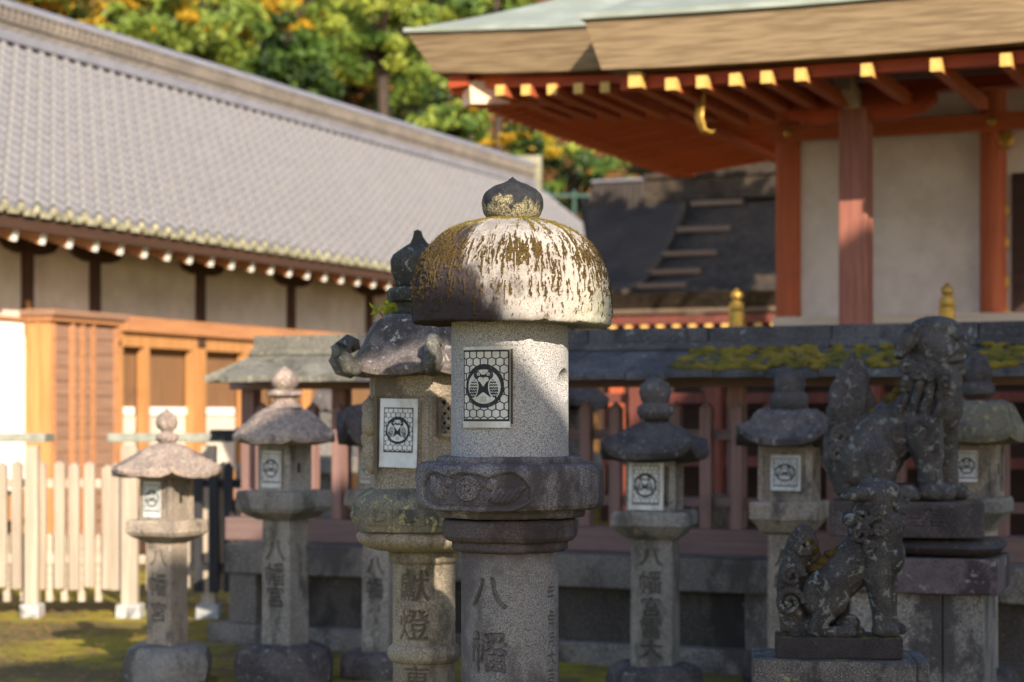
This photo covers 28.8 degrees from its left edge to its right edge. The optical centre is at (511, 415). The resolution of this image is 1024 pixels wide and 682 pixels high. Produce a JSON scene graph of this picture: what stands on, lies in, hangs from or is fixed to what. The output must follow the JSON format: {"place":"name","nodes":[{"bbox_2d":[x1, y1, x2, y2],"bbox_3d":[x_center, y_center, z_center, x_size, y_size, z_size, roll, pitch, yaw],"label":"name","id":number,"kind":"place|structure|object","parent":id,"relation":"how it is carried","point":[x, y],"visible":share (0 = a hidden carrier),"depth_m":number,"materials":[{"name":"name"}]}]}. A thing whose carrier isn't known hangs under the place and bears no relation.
{"place":"outdoors","nodes":[
{"label":"outdoors","id":0,"kind":"place"},
{"bbox_2d":[15,0,648,466],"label":"hillside","id":1,"kind":"structure","parent":0,"point":[633,170],"depth_m":59.20,"materials":[{"name":"green plant"}]},
{"bbox_2d":[11,0,150,395],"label":"autumn tree","id":2,"kind":"object","parent":1,"relation":"on","point":[70,9],"visible":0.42,"depth_m":46.49,"materials":[{"name":"orange plant"}]},
{"bbox_2d":[12,0,203,47],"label":"evergreen tree","id":3,"kind":"object","parent":1,"relation":"on","point":[109,19],"visible":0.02,"depth_m":55.49,"materials":[{"name":"green plant"}]},
{"bbox_2d":[82,0,246,54],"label":"broadleaf tree","id":4,"kind":"object","parent":1,"relation":"on","point":[201,25],"visible":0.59,"depth_m":46.28,"materials":[{"name":"green plant"}]},
{"bbox_2d":[149,0,285,74],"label":"broadleaf tree","id":5,"kind":"object","parent":1,"relation":"on","point":[228,51],"visible":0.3,"depth_m":49.12,"materials":[{"name":"green plant"}]},
{"bbox_2d":[236,9,345,100],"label":"evergreen tree","id":6,"kind":"object","parent":1,"relation":"on","point":[309,69],"visible":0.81,"depth_m":44.16,"materials":[{"name":"green plant"}]},
{"bbox_2d":[258,0,329,65],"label":"autumn tree","id":7,"kind":"object","parent":1,"relation":"on","point":[305,20],"visible":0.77,"depth_m":44.70,"materials":[{"name":"yellow plant"}]},
{"bbox_2d":[209,0,399,86],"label":"evergreen tree","id":8,"kind":"object","parent":1,"relation":"on","point":[299,8],"visible":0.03,"depth_m":55.50,"materials":[{"name":"green plant"}]},
{"bbox_2d":[304,2,374,89],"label":"broadleaf tree","id":9,"kind":"object","parent":1,"relation":"on","point":[370,25],"visible":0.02,"depth_m":48.41,"materials":[{"name":"green plant"}]},
{"bbox_2d":[306,70,392,111],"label":"broadleaf tree","id":10,"kind":"object","parent":1,"relation":"on","point":[363,99],"visible":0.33,"depth_m":49.74,"materials":[{"name":"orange plant"}]},
{"bbox_2d":[305,53,453,121],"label":"evergreen tree","id":11,"kind":"object","parent":1,"relation":"on","point":[396,99],"visible":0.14,"depth_m":53.34,"materials":[{"name":"green plant"}]},
{"bbox_2d":[302,0,466,116],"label":"maple tree","id":12,"kind":"object","parent":1,"relation":"on","point":[380,46],"visible":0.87,"depth_m":46.62,"materials":[{"name":"green plant"}]},
{"bbox_2d":[377,0,536,109],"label":"evergreen tree","id":13,"kind":"object","parent":1,"relation":"on","point":[440,3],"visible":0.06,"depth_m":55.11,"materials":[{"name":"green plant"}]},
{"bbox_2d":[443,0,528,151],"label":"evergreen tree","id":14,"kind":"object","parent":1,"relation":"on","point":[473,8],"visible":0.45,"depth_m":47.45,"materials":[{"name":"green plant"}]},
{"bbox_2d":[476,120,563,159],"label":"shrub","id":15,"kind":"object","parent":1,"relation":"on","point":[525,141],"visible":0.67,"depth_m":41.49,"materials":[{"name":"yellow plant"}]},
{"bbox_2d":[536,142,630,221],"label":"shrub","id":16,"kind":"object","parent":1,"relation":"on","point":[576,176],"visible":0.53,"depth_m":42.43,"materials":[{"name":"green plant"}]},
{"bbox_2d":[0,507,742,681],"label":"ground","id":17,"kind":"structure","parent":0,"point":[573,672],"depth_m":14.12,"materials":[{"name":"green plant"}]},
{"bbox_2d":[0,429,243,618],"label":"picket fence","id":18,"kind":"object","parent":17,"relation":"on","point":[35,558],"visible":0.75,"depth_m":15.96,"materials":[{"name":"wood"}]},
{"bbox_2d":[189,461,251,591],"bbox_3d":[-2.266,0.879,15.802,0.608,1.043,0.065,0,0,3],"label":"black picket fence","id":19,"kind":"object","parent":18,"relation":"attached to","point":[214,566],"visible":0.31,"depth_m":15.78,"materials":[{"name":"black wood"}]},
{"bbox_2d":[111,409,222,681],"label":"stone lantern","id":20,"kind":"object","parent":17,"relation":"on","point":[166,470],"visible":1,"depth_m":11.99,"materials":[{"name":"stone"}]},
{"bbox_2d":[0,599,460,681],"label":"fallen leaves","id":21,"kind":"object","parent":17,"relation":"on","point":[80,675],"visible":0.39,"depth_m":13.81,"materials":[{"name":"yellow plant"}]},
{"bbox_2d":[232,367,334,681],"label":"stone lantern","id":22,"kind":"object","parent":17,"relation":"on","point":[284,431],"visible":1,"depth_m":11.88,"materials":[{"name":"stone"}]},
{"bbox_2d":[311,389,357,517],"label":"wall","id":23,"kind":"structure","parent":17,"relation":"on","point":[322,399],"depth_m":16.07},
{"bbox_2d":[0,0,704,554],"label":"long hall","id":24,"kind":"structure","parent":17,"relation":"on","point":[176,228],"depth_m":23.59,"materials":[{"name":"tile"}]},
{"bbox_2d":[336,385,392,681],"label":"stone lantern","id":25,"kind":"object","parent":17,"relation":"on","point":[369,660],"visible":0.47,"depth_m":12.15,"materials":[{"name":"stone"}]},
{"bbox_2d":[328,230,459,681],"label":"stone lantern","id":26,"kind":"object","parent":17,"relation":"on","point":[400,359],"visible":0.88,"depth_m":7.82,"materials":[{"name":"stone"}]},
{"bbox_2d":[369,301,396,316],"bbox_3d":[-0.499,-0.432,8.109,0.146,0.111,0.110,0,0,27],"label":"seedling","id":27,"kind":"object","parent":26,"relation":"on","point":[388,308],"visible":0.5,"depth_m":8.10,"materials":[{"name":"green plant"}]},
{"bbox_2d":[406,99,491,143],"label":"shrub","id":28,"kind":"object","parent":17,"relation":"on","point":[459,122],"visible":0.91,"depth_m":42.54,"materials":[{"name":"green plant"}]},
{"bbox_2d":[463,107,478,142],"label":"shrub","id":29,"kind":"object","parent":17,"relation":"on","point":[473,110],"visible":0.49,"depth_m":42.46,"materials":[{"name":"yellow plant"}]},
{"bbox_2d":[410,177,613,681],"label":"stone lantern","id":30,"kind":"object","parent":17,"relation":"on","point":[511,288],"visible":1,"depth_m":6.32,"materials":[{"name":"grey stone"}]},
{"bbox_2d":[546,190,599,451],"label":"green fence","id":31,"kind":"object","parent":17,"relation":"on","point":[574,195],"visible":0.04,"depth_m":41.44,"materials":[{"name":"metal"}]},
{"bbox_2d":[568,388,608,523],"bbox_3d":[0.414,0.602,14.797,0.663,1.996,0.617,0,0,24],"label":"stone lantern","id":32,"kind":"object","parent":17,"relation":"on","point":[578,398],"visible":0.17,"depth_m":14.63,"materials":[{"name":"grey stone"}]},
{"bbox_2d":[208,541,1023,681],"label":"stone footing","id":33,"kind":"object","parent":17,"relation":"on","point":[723,611],"visible":0.34,"depth_m":12.91,"materials":[{"name":"grey stone"}]},
{"bbox_2d":[204,321,1023,563],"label":"roofed fence","id":34,"kind":"object","parent":33,"relation":"on","point":[736,361],"visible":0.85,"depth_m":12.98,"materials":[{"name":"red wood"}]},
{"bbox_2d":[604,172,639,178],"bbox_3d":[2.083,-1.495,37.967,0.686,6.390,0.537,0,0,29],"label":"shrub","id":35,"kind":"object","parent":17,"relation":"on","point":[613,176],"visible":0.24,"depth_m":37.99,"materials":[{"name":"orange plant"}]},
{"bbox_2d":[600,377,708,681],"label":"stone lantern","id":36,"kind":"object","parent":17,"relation":"on","point":[654,521],"visible":1,"depth_m":11.37,"materials":[{"name":"stone"}]},
{"bbox_2d":[735,367,828,681],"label":"stone lantern","id":37,"kind":"object","parent":17,"relation":"on","point":[785,431],"visible":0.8,"depth_m":11.65,"materials":[{"name":"stone"}]},
{"bbox_2d":[752,648,929,681],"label":"statue pedestal","id":38,"kind":"object","parent":17,"relation":"on","point":[768,665],"visible":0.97,"depth_m":7.81,"materials":[{"name":"stone"}]},
{"bbox_2d":[775,478,909,659],"bbox_3d":[1.326,0.607,7.998,0.532,0.718,0.260,0,0,6],"label":"guardian lion statue","id":39,"kind":"object","parent":38,"relation":"on","point":[868,553],"visible":1,"depth_m":7.90,"materials":[{"name":"stone"}]},
{"bbox_2d":[850,536,1010,681],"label":"statue pedestal","id":40,"kind":"object","parent":17,"relation":"on","point":[949,590],"visible":0.62,"depth_m":9.76,"materials":[{"name":"grey stone"}]},
{"bbox_2d":[822,316,984,538],"bbox_3d":[1.959,0.051,9.997,0.797,1.100,0.470,0,0,12],"label":"guardian lion statue","id":41,"kind":"object","parent":40,"relation":"on","point":[916,413],"visible":0.94,"depth_m":9.85,"materials":[{"name":"stone"}]},
{"bbox_2d":[958,352,1023,681],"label":"stone lantern","id":42,"kind":"object","parent":17,"relation":"on","point":[989,430],"visible":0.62,"depth_m":10.87,"materials":[{"name":"stone"}]},
{"bbox_2d":[580,161,775,521],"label":"bark roofed hall","id":43,"kind":"structure","parent":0,"point":[674,249],"depth_m":30.68,"materials":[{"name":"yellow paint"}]},
{"bbox_2d":[692,493,726,527],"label":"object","id":44,"kind":"object","parent":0,"point":[720,517],"visible":0.18,"depth_m":13.54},
{"bbox_2d":[403,0,1023,534],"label":"shrine hall","id":45,"kind":"structure","parent":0,"point":[887,136],"depth_m":16.72,"materials":[{"name":"red wood"}]},
{"bbox_2d":[694,92,714,134],"bbox_3d":[1.471,-2.356,15.170,0.159,0.440,0.110,0,0,0],"label":"wind bell","id":46,"kind":"object","parent":45,"relation":"hanging from","point":[699,117],"visible":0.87,"depth_m":15.14,"materials":[{"name":"gold metal"}]},
{"bbox_2d":[1012,173,1023,311],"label":"door","id":47,"kind":"structure","parent":45,"relation":"in","point":[1017,178],"depth_m":17.22,"materials":[{"name":"red wood"}]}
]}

